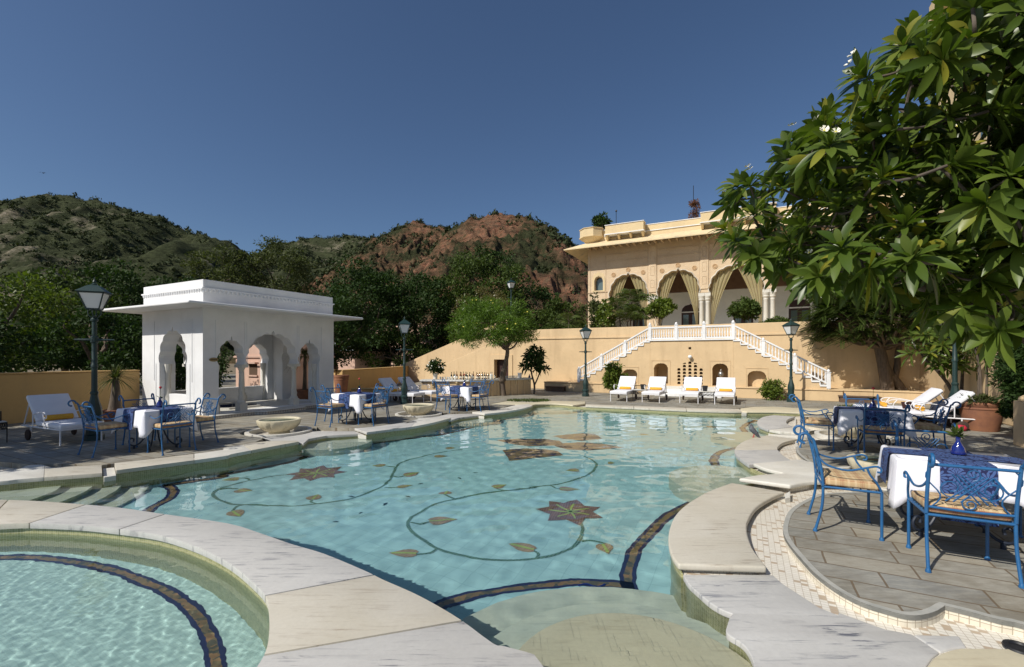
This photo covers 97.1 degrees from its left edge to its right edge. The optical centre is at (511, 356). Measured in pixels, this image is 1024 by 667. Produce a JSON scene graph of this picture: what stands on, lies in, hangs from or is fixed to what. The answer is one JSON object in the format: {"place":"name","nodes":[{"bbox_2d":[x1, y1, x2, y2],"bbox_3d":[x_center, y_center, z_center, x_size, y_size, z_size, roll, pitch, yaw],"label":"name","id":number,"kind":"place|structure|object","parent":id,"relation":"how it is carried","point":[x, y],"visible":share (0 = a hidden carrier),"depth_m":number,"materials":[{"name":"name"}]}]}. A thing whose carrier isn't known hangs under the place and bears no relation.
{"place":"outdoors","nodes":[
{"label":"outdoors","id":0,"kind":"place"},
{"bbox_2d":[6,364,235,373],"bbox_3d":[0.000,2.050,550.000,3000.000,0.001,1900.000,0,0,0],"label":"ground","id":1,"kind":"structure","parent":0,"point":[232,368],"depth_m":67.28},
{"bbox_2d":[178,242,258,373],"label":"broadleaf tree","id":2,"kind":"object","parent":1,"relation":"on","point":[230,261],"visible":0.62,"depth_m":43.17,"materials":[{"name":"green plant"}]},
{"bbox_2d":[216,235,319,294],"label":"broadleaf tree","id":3,"kind":"object","parent":1,"relation":"on","point":[298,265],"visible":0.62,"depth_m":45.69,"materials":[{"name":"green plant"}]},
{"bbox_2d":[468,243,527,305],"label":"broadleaf tree","id":4,"kind":"object","parent":1,"relation":"on","point":[479,249],"visible":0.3,"depth_m":42.69,"materials":[{"name":"green plant"}]},
{"bbox_2d":[514,277,563,328],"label":"broadleaf tree","id":5,"kind":"object","parent":1,"relation":"on","point":[539,294],"visible":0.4,"depth_m":46.82,"materials":[{"name":"green plant"}]},
{"bbox_2d":[0,534,268,666],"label":"jacuzzi water","id":6,"kind":"structure","parent":0,"point":[76,601],"depth_m":3.26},
{"bbox_2d":[0,193,274,363],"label":"hill","id":7,"kind":"structure","parent":0,"point":[179,245],"depth_m":220.22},
{"bbox_2d":[0,192,587,355],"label":"hillside scrub","id":8,"kind":"object","parent":7,"relation":"on","point":[567,241],"visible":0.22,"depth_m":210.00,"materials":[{"name":"green plant"}]},
{"bbox_2d":[259,235,365,289],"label":"hill","id":9,"kind":"structure","parent":0,"point":[322,246],"depth_m":316.12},
{"bbox_2d":[228,220,444,363],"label":"hill","id":10,"kind":"structure","parent":0,"point":[396,257],"depth_m":190.28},
{"bbox_2d":[0,407,781,666],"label":"pool water","id":11,"kind":"structure","parent":0,"point":[541,534],"depth_m":5.36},
{"bbox_2d":[395,403,441,417],"bbox_3d":[-2.780,1.600,13.450,1.380,0.360,1.380,0,0,0],"label":"fountain bowl","id":12,"kind":"object","parent":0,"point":[419,410],"visible":0.86,"depth_m":13.17,"materials":[{"name":"beige stone"}]},
{"bbox_2d":[344,213,587,329],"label":"hill","id":13,"kind":"structure","parent":0,"point":[492,235],"depth_m":131.16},
{"bbox_2d":[0,0,935,254],"label":"sky","id":14,"kind":"structure","parent":0,"point":[238,121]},
{"bbox_2d":[0,374,1023,621],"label":"paved deck","id":15,"kind":"structure","parent":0,"point":[846,550],"depth_m":5.03,"materials":[{"name":"stone"}]},
{"bbox_2d":[0,311,36,372],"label":"broadleaf tree","id":16,"kind":"object","parent":15,"relation":"on","point":[8,336],"visible":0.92,"depth_m":17.04,"materials":[{"name":"green plant"}]},
{"bbox_2d":[0,270,91,371],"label":"broadleaf tree","id":17,"kind":"object","parent":15,"relation":"on","point":[59,307],"visible":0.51,"depth_m":20.50,"materials":[{"name":"green plant"}]},
{"bbox_2d":[0,265,122,371],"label":"broadleaf tree","id":18,"kind":"object","parent":15,"relation":"on","point":[111,302],"visible":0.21,"depth_m":23.49,"materials":[{"name":"green plant"}]},
{"bbox_2d":[21,393,102,445],"bbox_3d":[-9.284,1.250,9.308,1.986,0.901,0.760,0,0,27],"label":"sun lounger","id":19,"kind":"object","parent":15,"relation":"on","point":[40,406],"visible":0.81,"depth_m":9.31,"materials":[{"name":"white paint"}]},
{"bbox_2d":[0,370,139,424],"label":"boundary wall","id":20,"kind":"structure","parent":15,"relation":"on","point":[16,388],"depth_m":12.17,"materials":[{"name":"paint"}]},
{"bbox_2d":[0,305,141,371],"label":"broadleaf tree","id":21,"kind":"object","parent":15,"relation":"on","point":[123,334],"visible":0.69,"depth_m":18.81,"materials":[{"name":"green plant"}]},
{"bbox_2d":[74,277,113,440],"bbox_3d":[-8.550,0.036,9.250,0.630,3.328,0.472,0,0,-26],"label":"street lamp","id":22,"kind":"object","parent":15,"relation":"on","point":[94,296],"visible":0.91,"depth_m":9.20,"materials":[{"name":"green metal"}]},
{"bbox_2d":[67,400,130,457],"bbox_3d":[-7.192,1.221,7.886,0.593,0.963,0.679,0,0,27],"label":"garden armchair","id":23,"kind":"object","parent":15,"relation":"on","point":[101,426],"visible":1,"depth_m":7.82,"materials":[{"name":"blue paint"}]},
{"bbox_2d":[103,409,116,421],"bbox_3d":[-10.250,1.530,11.650,0.536,0.340,0.536,0,0,0],"label":"plant pot","id":24,"kind":"object","parent":15,"relation":"on","point":[105,411],"visible":0.37,"depth_m":11.44,"materials":[{"name":"ceramic"}]},
{"bbox_2d":[85,364,144,409],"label":"bottle palm","id":25,"kind":"object","parent":24,"relation":"in","point":[115,393],"visible":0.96,"depth_m":11.59,"materials":[{"name":"green plant"}]},
{"bbox_2d":[70,258,152,369],"bbox_3d":[-24.390,-1.462,28.160,4.795,8.980,5.136,0,0,0],"label":"broadleaf tree","id":26,"kind":"object","parent":15,"relation":"on","point":[134,289],"visible":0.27,"depth_m":27.46,"materials":[{"name":"green plant"}]},
{"bbox_2d":[128,429,181,451],"bbox_3d":[-6.645,1.329,8.420,0.930,0.741,0.750,0,0,27],"label":"dining table","id":27,"kind":"object","parent":15,"relation":"on","point":[170,441],"visible":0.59,"depth_m":8.44,"materials":[{"name":"blue metal"}]},
{"bbox_2d":[111,406,197,437],"bbox_3d":[-6.636,1.180,8.416,1.110,0.459,0.942,0,0,27],"label":"tablecloth","id":28,"kind":"object","parent":27,"relation":"on","point":[143,421],"visible":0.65,"depth_m":7.96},
{"bbox_2d":[147,398,200,455],"bbox_3d":[-6.054,1.221,8.091,0.679,0.963,0.593,0,0,27],"label":"garden armchair","id":29,"kind":"object","parent":15,"relation":"on","point":[166,425],"visible":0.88,"depth_m":8.01,"materials":[{"name":"blue paint"}]},
{"bbox_2d":[131,344,233,389],"bbox_3d":[-15.925,1.105,22.237,4.229,3.857,4.025,0,0,0],"label":"broadleaf tree","id":30,"kind":"object","parent":15,"relation":"on","point":[180,379],"visible":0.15,"depth_m":21.68,"materials":[{"name":"green plant"}]},
{"bbox_2d":[174,393,225,446],"bbox_3d":[-6.152,1.221,8.915,0.593,0.963,0.679,0,0,27],"label":"garden armchair","id":31,"kind":"object","parent":15,"relation":"on","point":[200,418],"visible":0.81,"depth_m":8.92,"materials":[{"name":"blue paint"}]},
{"bbox_2d":[103,279,362,419],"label":"pavilion","id":32,"kind":"structure","parent":15,"relation":"on","point":[201,322],"depth_m":13.53,"materials":[{"name":"paint"}]},
{"bbox_2d":[244,416,311,437],"bbox_3d":[-5.330,1.600,10.350,1.380,0.360,1.380,0,0,0],"label":"fountain bowl","id":33,"kind":"object","parent":15,"relation":"on","point":[280,426],"visible":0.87,"depth_m":10.09,"materials":[{"name":"beige stone"}]},
{"bbox_2d":[233,345,334,386],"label":"village house","id":34,"kind":"structure","parent":15,"relation":"on","point":[252,374],"depth_m":24.79,"materials":[{"name":"pink paint"}]},
{"bbox_2d":[320,292,378,369],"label":"broadleaf tree","id":35,"kind":"object","parent":15,"relation":"on","point":[350,334],"visible":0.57,"depth_m":28.98,"materials":[{"name":"green plant"}]},
{"bbox_2d":[338,407,374,423],"bbox_3d":[-4.030,1.329,11.720,0.930,0.741,0.750,0,0,27],"label":"dining table","id":36,"kind":"object","parent":15,"relation":"on","point":[355,416],"visible":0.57,"depth_m":11.68,"materials":[{"name":"blue metal"}]},
{"bbox_2d":[328,393,383,413],"bbox_3d":[-4.021,1.180,11.716,1.110,0.459,0.942,0,0,27],"label":"tablecloth","id":37,"kind":"object","parent":36,"relation":"on","point":[356,402],"visible":0.62,"depth_m":11.24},
{"bbox_2d":[311,253,421,365],"bbox_3d":[-11.825,-2.523,36.785,9.041,11.073,8.739,0,0,44],"label":"broadleaf tree","id":38,"kind":"object","parent":15,"relation":"on","point":[366,284],"visible":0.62,"depth_m":35.23,"materials":[{"name":"green plant"}]},
{"bbox_2d":[334,366,407,391],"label":"boundary wall","id":39,"kind":"structure","parent":15,"relation":"on","point":[369,377],"depth_m":24.41,"materials":[{"name":"paint"}]},
{"bbox_2d":[361,326,435,367],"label":"broadleaf tree","id":40,"kind":"object","parent":15,"relation":"on","point":[397,361],"visible":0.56,"depth_m":35.74,"materials":[{"name":"green plant"}]},
{"bbox_2d":[396,316,412,403],"bbox_3d":[-3.870,0.115,16.250,0.600,3.170,0.450,0,0,-17],"label":"street lamp","id":41,"kind":"object","parent":15,"relation":"on","point":[404,325],"visible":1,"depth_m":16.17,"materials":[{"name":"green metal"}]},
{"bbox_2d":[363,272,460,362],"bbox_3d":[-8.411,-2.109,39.304,8.613,10.281,7.999,0,0,0],"label":"broadleaf tree","id":42,"kind":"object","parent":15,"relation":"on","point":[423,311],"visible":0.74,"depth_m":37.28,"materials":[{"name":"green plant"}]},
{"bbox_2d":[401,327,501,381],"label":"ramp parapet","id":43,"kind":"structure","parent":15,"relation":"on","point":[446,354],"depth_m":29.92,"materials":[{"name":"yellow paint"}]},
{"bbox_2d":[421,250,529,339],"bbox_3d":[-3.304,-3.342,40.974,9.759,12.737,8.568,0,0,0],"label":"broadleaf tree","id":44,"kind":"object","parent":15,"relation":"on","point":[464,267],"visible":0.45,"depth_m":39.32,"materials":[{"name":"green plant"}]},
{"bbox_2d":[420,377,531,396],"bbox_3d":[-1.396,1.330,19.617,5.136,0.740,1.397,0,0,-20],"label":"bar counter","id":45,"kind":"object","parent":15,"relation":"on","point":[517,386],"visible":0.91,"depth_m":19.55,"materials":[{"name":"yellow paint"}]},
{"bbox_2d":[449,286,514,331],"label":"broadleaf tree","id":46,"kind":"object","parent":15,"relation":"on","point":[486,293],"visible":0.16,"depth_m":36.14,"materials":[{"name":"green plant"}]},
{"bbox_2d":[444,294,541,395],"bbox_3d":[-0.826,-0.517,19.716,4.283,4.564,3.864,0,0,0],"label":"oleander tree","id":47,"kind":"object","parent":15,"relation":"on","point":[516,328],"visible":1,"depth_m":19.08,"materials":[{"name":"green plant"}]},
{"bbox_2d":[517,344,551,393],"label":"frangipani tree","id":48,"kind":"object","parent":15,"relation":"on","point":[537,356],"visible":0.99,"depth_m":20.31,"materials":[{"name":"green plant"}]},
{"bbox_2d":[536,295,587,328],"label":"broadleaf tree","id":49,"kind":"object","parent":15,"relation":"on","point":[555,309],"visible":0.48,"depth_m":39.43,"materials":[{"name":"green plant"}]},
{"bbox_2d":[602,360,628,389],"bbox_3d":[4.726,0.933,20.519,1.283,1.555,1.256,0,0,0],"label":"shrub","id":50,"kind":"object","parent":15,"relation":"on","point":[610,379],"visible":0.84,"depth_m":20.37,"materials":[{"name":"green plant"}]},
{"bbox_2d":[425,318,947,404],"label":"retaining wall","id":51,"kind":"structure","parent":15,"relation":"on","point":[853,368],"depth_m":20.08,"materials":[{"name":"yellow paint"}]},
{"bbox_2d":[574,320,842,401],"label":"staircase","id":52,"kind":"structure","parent":15,"relation":"on","point":[750,369],"depth_m":19.23,"materials":[{"name":"yellow paint"}]},
{"bbox_2d":[714,377,736,404],"bbox_3d":[7.928,1.250,16.784,0.760,0.901,1.986,0,0,27],"label":"sun lounger","id":53,"kind":"object","parent":15,"relation":"on","point":[725,383],"visible":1,"depth_m":17.02,"materials":[{"name":"white paint"}]},
{"bbox_2d":[756,377,786,400],"bbox_3d":[10.191,1.292,17.752,1.069,0.975,1.041,0,0,0],"label":"shrub","id":54,"kind":"object","parent":15,"relation":"on","point":[771,390],"visible":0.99,"depth_m":17.55,"materials":[{"name":"green plant"}]},
{"bbox_2d":[782,319,799,401],"bbox_3d":[10.500,0.115,17.000,0.600,3.170,0.450,0,0,-11],"label":"street lamp","id":55,"kind":"object","parent":15,"relation":"on","point":[790,327],"visible":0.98,"depth_m":16.94,"materials":[{"name":"green metal"}]},
{"bbox_2d":[789,394,834,449],"bbox_3d":[5.686,1.221,8.599,0.679,0.963,0.593,0,0,27],"label":"garden armchair","id":56,"kind":"object","parent":15,"relation":"on","point":[817,421],"visible":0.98,"depth_m":8.44,"materials":[{"name":"blue paint"}]},
{"bbox_2d":[793,425,884,540],"bbox_3d":[3.252,1.221,4.551,0.679,0.963,0.593,0,0,27],"label":"garden armchair","id":57,"kind":"object","parent":15,"relation":"on","point":[852,479],"visible":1,"depth_m":4.39,"materials":[{"name":"blue paint"}]},
{"bbox_2d":[704,0,1023,372],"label":"frangipani tree","id":58,"kind":"object","parent":15,"relation":"on","point":[928,158],"visible":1,"depth_m":4.02,"materials":[{"name":"green plant"}]},
{"bbox_2d":[791,278,946,389],"bbox_3d":[13.832,-0.661,17.207,5.714,5.102,4.652,0,0,0],"label":"shade tree","id":59,"kind":"object","parent":15,"relation":"on","point":[883,341],"visible":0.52,"depth_m":16.79,"materials":[{"name":"green plant"}]},
{"bbox_2d":[843,432,894,450],"bbox_3d":[6.500,1.329,8.200,0.930,0.741,0.750,0,0,27],"label":"dining table","id":60,"kind":"object","parent":15,"relation":"on","point":[855,441],"visible":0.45,"depth_m":8.22,"materials":[{"name":"blue metal"}]},
{"bbox_2d":[830,406,917,439],"bbox_3d":[6.509,1.180,8.196,1.110,0.459,0.942,0,0,27],"label":"tablecloth","id":61,"kind":"object","parent":60,"relation":"on","point":[846,421],"visible":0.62,"depth_m":7.99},
{"bbox_2d":[855,403,909,452],"bbox_3d":[6.075,1.221,7.423,0.593,0.963,0.679,0,0,27],"label":"garden armchair","id":62,"kind":"object","parent":15,"relation":"on","point":[864,429],"visible":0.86,"depth_m":7.33,"materials":[{"name":"blue paint"}]},
{"bbox_2d":[783,416,1023,628],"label":"deck stone lip","id":63,"kind":"object","parent":15,"relation":"on","point":[934,610],"visible":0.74,"depth_m":3.08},
{"bbox_2d":[853,388,956,423],"bbox_3d":[10.164,1.250,11.752,1.986,0.901,0.760,0,0,27],"label":"sun lounger","id":64,"kind":"object","parent":15,"relation":"on","point":[930,394],"visible":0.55,"depth_m":11.51,"materials":[{"name":"white paint"}]},
{"bbox_2d":[900,399,961,448],"bbox_3d":[7.256,1.221,7.864,0.679,0.963,0.593,0,0,27],"label":"garden armchair","id":65,"kind":"object","parent":15,"relation":"on","point":[933,426],"visible":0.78,"depth_m":7.73,"materials":[{"name":"blue paint"}]},
{"bbox_2d":[891,420,979,526],"bbox_3d":[4.598,1.221,4.941,0.593,0.963,0.679,0,0,27],"label":"garden armchair","id":66,"kind":"object","parent":15,"relation":"on","point":[893,423],"visible":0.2,"depth_m":5.12,"materials":[{"name":"blue paint"}]},
{"bbox_2d":[895,326,977,390],"bbox_3d":[12.705,0.296,13.003,2.912,3.039,1.742,0,0,0],"label":"frangipani tree","id":67,"kind":"object","parent":15,"relation":"on","point":[937,354],"visible":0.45,"depth_m":12.84,"materials":[{"name":"green plant"}]},
{"bbox_2d":[898,390,974,429],"bbox_3d":[10.084,1.250,10.902,1.986,0.901,0.760,0,0,27],"label":"sun lounger","id":68,"kind":"object","parent":15,"relation":"on","point":[952,399],"visible":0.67,"depth_m":10.66,"materials":[{"name":"white paint"}]},
{"bbox_2d":[946,288,960,422],"bbox_3d":[10.980,-0.075,11.200,0.672,3.550,0.504,0,0,-11],"label":"street lamp","id":69,"kind":"object","parent":15,"relation":"on","point":[954,383],"visible":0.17,"depth_m":11.16,"materials":[{"name":"green metal"}]},
{"bbox_2d":[899,502,1018,549],"bbox_3d":[4.220,1.329,4.320,0.930,0.741,0.750,0,0,31],"label":"dining table","id":70,"kind":"object","parent":15,"relation":"on","point":[1003,545],"visible":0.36,"depth_m":4.26,"materials":[{"name":"blue metal"}]},
{"bbox_2d":[875,445,1023,508],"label":"tablecloth","id":71,"kind":"object","parent":70,"relation":"on","point":[913,466],"visible":0.52,"depth_m":4.17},
{"bbox_2d":[880,447,1023,483],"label":"table runner","id":72,"kind":"object","parent":71,"relation":"on","point":[886,451],"visible":1,"depth_m":4.35,"materials":[{"name":"fabric"}]},
{"bbox_2d":[917,447,998,526],"bbox_3d":[4.220,1.200,4.320,0.370,0.509,0.874,0,0,31],"label":"table runner","id":73,"kind":"object","parent":71,"relation":"on","point":[946,473],"visible":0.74,"depth_m":3.99,"materials":[{"name":"fabric"}]},
{"bbox_2d":[903,452,1023,588],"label":"garden armchair","id":74,"kind":"object","parent":15,"relation":"on","point":[970,507],"visible":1,"depth_m":3.52,"materials":[{"name":"blue paint"}]},
{"bbox_2d":[919,343,1012,425],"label":"side wall","id":75,"kind":"structure","parent":15,"relation":"on","point":[933,379],"depth_m":13.40,"materials":[{"name":"yellow paint"}]},
{"bbox_2d":[959,401,1002,431],"bbox_3d":[10.850,1.370,10.450,0.825,0.660,0.825,0,0,0],"label":"plant pot","id":76,"kind":"object","parent":15,"relation":"on","point":[988,419],"visible":0.65,"depth_m":10.20,"materials":[{"name":"ceramic"}]},
{"bbox_2d":[985,332,1023,421],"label":"shrub","id":77,"kind":"object","parent":15,"relation":"on","point":[1011,386],"visible":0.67,"depth_m":9.35,"materials":[{"name":"green plant"}]},
{"bbox_2d":[0,402,1023,665],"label":"channel floor","id":78,"kind":"structure","parent":0,"point":[768,544],"depth_m":3.75,"materials":[{"name":"tile"}]},
{"bbox_2d":[0,465,101,484],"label":"pool coping","id":79,"kind":"object","parent":78,"relation":"on","point":[32,473],"visible":1,"depth_m":6.58,"materials":[{"name":"beige stone"}]},
{"bbox_2d":[115,441,298,473],"bbox_3d":[-5.195,1.716,7.971,0.840,0.055,2.836,0,0,36],"label":"pool coping","id":80,"kind":"object","parent":78,"relation":"on","point":[171,461],"visible":1,"depth_m":7.57,"materials":[{"name":"beige stone"}]},
{"bbox_2d":[0,500,542,666],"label":"pool coping","id":81,"kind":"object","parent":78,"relation":"on","point":[324,610],"visible":1,"depth_m":3.15,"materials":[{"name":"beige stone"}]},
{"bbox_2d":[262,431,358,445],"bbox_3d":[-4.637,1.758,10.073,1.945,0.063,1.745,0,0,32],"label":"pool coping","id":82,"kind":"object","parent":78,"relation":"on","point":[303,439],"visible":0.66,"depth_m":9.90,"materials":[{"name":"beige stone"}]},
{"bbox_2d":[355,418,450,434],"bbox_3d":[-2.613,1.716,11.393,0.912,0.059,2.834,0,0,37],"label":"pool coping","id":83,"kind":"object","parent":78,"relation":"on","point":[417,423],"visible":1,"depth_m":10.97,"materials":[{"name":"beige stone"}]},
{"bbox_2d":[585,404,740,412],"bbox_3d":[4.872,1.718,14.970,4.963,0.055,0.875,0,0,17],"label":"pool coping","id":84,"kind":"object","parent":78,"relation":"on","point":[709,410],"visible":1,"depth_m":14.75,"materials":[{"name":"beige stone"}]},
{"bbox_2d":[668,483,783,572],"bbox_3d":[2.287,1.728,4.823,0.922,0.055,2.873,0,0,34],"label":"pool coping","id":85,"kind":"object","parent":78,"relation":"on","point":[707,531],"visible":1,"depth_m":4.39,"materials":[{"name":"beige stone"}]},
{"bbox_2d":[735,435,796,467],"bbox_3d":[4.710,1.728,8.402,0.920,0.055,3.218,0,0,34],"label":"pool coping","id":86,"kind":"object","parent":78,"relation":"on","point":[749,453],"visible":0.93,"depth_m":8.19,"materials":[{"name":"beige stone"}]},
{"bbox_2d":[757,415,809,433],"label":"pool coping","id":87,"kind":"object","parent":78,"relation":"on","point":[777,424],"visible":0.8,"depth_m":11.17,"materials":[{"name":"beige stone"}]},
{"bbox_2d":[740,407,832,414],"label":"pool coping","id":88,"kind":"object","parent":78,"relation":"on","point":[783,410],"visible":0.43,"depth_m":14.28,"materials":[{"name":"beige stone"}]},
{"bbox_2d":[758,469,817,491],"bbox_3d":[4.054,1.752,6.389,0.944,0.095,1.133,0,0,24],"label":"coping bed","id":89,"kind":"object","parent":78,"relation":"on","point":[802,488],"visible":0.22,"depth_m":6.05,"materials":[{"name":"concrete"}]},
{"bbox_2d":[739,459,832,488],"bbox_3d":[3.926,1.683,6.530,1.753,0.055,1.266,0,0,-10],"label":"pool coping","id":90,"kind":"object","parent":89,"relation":"on","point":[790,474],"visible":0.88,"depth_m":6.29,"materials":[{"name":"beige stone"}]},
{"bbox_2d":[683,575,938,666],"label":"pool coping","id":91,"kind":"object","parent":78,"relation":"on","point":[773,621],"visible":0.98,"depth_m":2.92,"materials":[{"name":"beige stone"}]},
{"bbox_2d":[814,426,893,441],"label":"pool coping","id":92,"kind":"object","parent":78,"relation":"on","point":[820,434],"visible":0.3,"depth_m":9.57,"materials":[{"name":"beige stone"}]},
{"bbox_2d":[833,453,887,489],"bbox_3d":[5.200,1.600,6.250,1.380,0.360,1.380,0,0,0],"label":"pool coping","id":93,"kind":"object","parent":78,"relation":"on","point":[873,459],"visible":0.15,"depth_m":6.28,"materials":[{"name":"beige stone"}]},
{"bbox_2d":[784,423,1023,637],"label":"deck kerb tiles","id":94,"kind":"object","parent":78,"relation":"on","point":[977,622],"visible":0.49,"depth_m":3.04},
{"bbox_2d":[914,635,965,652],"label":"pool coping","id":95,"kind":"object","parent":78,"relation":"on","point":[941,644],"visible":0.79,"depth_m":2.81,"materials":[{"name":"beige stone"}]},
{"bbox_2d":[928,649,1023,666],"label":"pool coping","id":96,"kind":"object","parent":78,"relation":"on","point":[982,658],"visible":0.98,"depth_m":2.63,"materials":[{"name":"beige stone"}]},
{"bbox_2d":[564,193,923,327],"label":"palace","id":97,"kind":"structure","parent":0,"point":[652,255],"depth_m":28.27,"materials":[{"name":"stone"}]},
{"bbox_2d":[680,271,698,324],"bbox_3d":[10.701,-3.350,27.355,1.130,3.900,0.097,0,0,27],"label":"curtain","id":98,"kind":"object","parent":97,"relation":"hanging from","point":[690,282],"visible":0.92,"depth_m":27.25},
{"bbox_2d":[710,266,734,323],"bbox_3d":[12.368,-3.350,26.491,1.335,3.900,0.098,0,0,27],"label":"curtain","id":99,"kind":"object","parent":97,"relation":"hanging from","point":[720,279],"visible":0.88,"depth_m":26.64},
{"bbox_2d":[738,266,761,321],"bbox_3d":[13.589,-3.350,25.859,1.335,3.900,0.097,0,0,27],"label":"curtain","id":100,"kind":"object","parent":97,"relation":"hanging from","point":[754,288],"visible":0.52,"depth_m":25.75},
{"bbox_2d":[787,297,812,321],"bbox_3d":[17.869,-2.290,28.063,1.380,3.060,0.098,0,0,27],"label":"door","id":101,"kind":"structure","parent":97,"relation":"in","point":[792,309],"depth_m":28.12,"materials":[{"name":"brown wood"}]},
{"bbox_2d":[1013,395,1023,447],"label":"gate pillar","id":102,"kind":"structure","parent":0,"point":[1018,422],"depth_m":8.53,"materials":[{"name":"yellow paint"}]},
{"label":"jacuzzi floor","id":103,"kind":"structure","parent":0,"visible":0},
{"bbox_2d":[0,528,267,608],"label":"jacuzzi wall","id":104,"kind":"structure","parent":103,"relation":"on","point":[102,535],"depth_m":4.46,"materials":[{"name":"stone"}]},
{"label":"terrace","id":105,"kind":"structure","parent":0,"visible":0},
{"bbox_2d":[593,298,616,327],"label":"potted tree","id":106,"kind":"object","parent":105,"relation":"on","point":[604,313],"visible":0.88,"depth_m":22.85,"materials":[{"name":"green plant"}]},
{"bbox_2d":[598,288,658,326],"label":"broadleaf tree","id":107,"kind":"object","parent":105,"relation":"on","point":[630,312],"visible":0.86,"depth_m":23.10,"materials":[{"name":"green plant"}]},
{"bbox_2d":[644,296,677,325],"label":"potted tree","id":108,"kind":"object","parent":105,"relation":"on","point":[659,308],"visible":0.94,"depth_m":21.75,"materials":[{"name":"green plant"}]},
{"bbox_2d":[726,296,761,322],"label":"potted tree","id":109,"kind":"object","parent":105,"relation":"on","point":[747,308],"visible":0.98,"depth_m":20.05,"materials":[{"name":"green plant"}]},
{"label":"pool floor","id":110,"kind":"structure","parent":0,"visible":0},
{"bbox_2d":[0,405,799,578],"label":"pool wall","id":111,"kind":"structure","parent":110,"relation":"on","point":[173,468],"depth_m":8.26,"materials":[{"name":"stone"}]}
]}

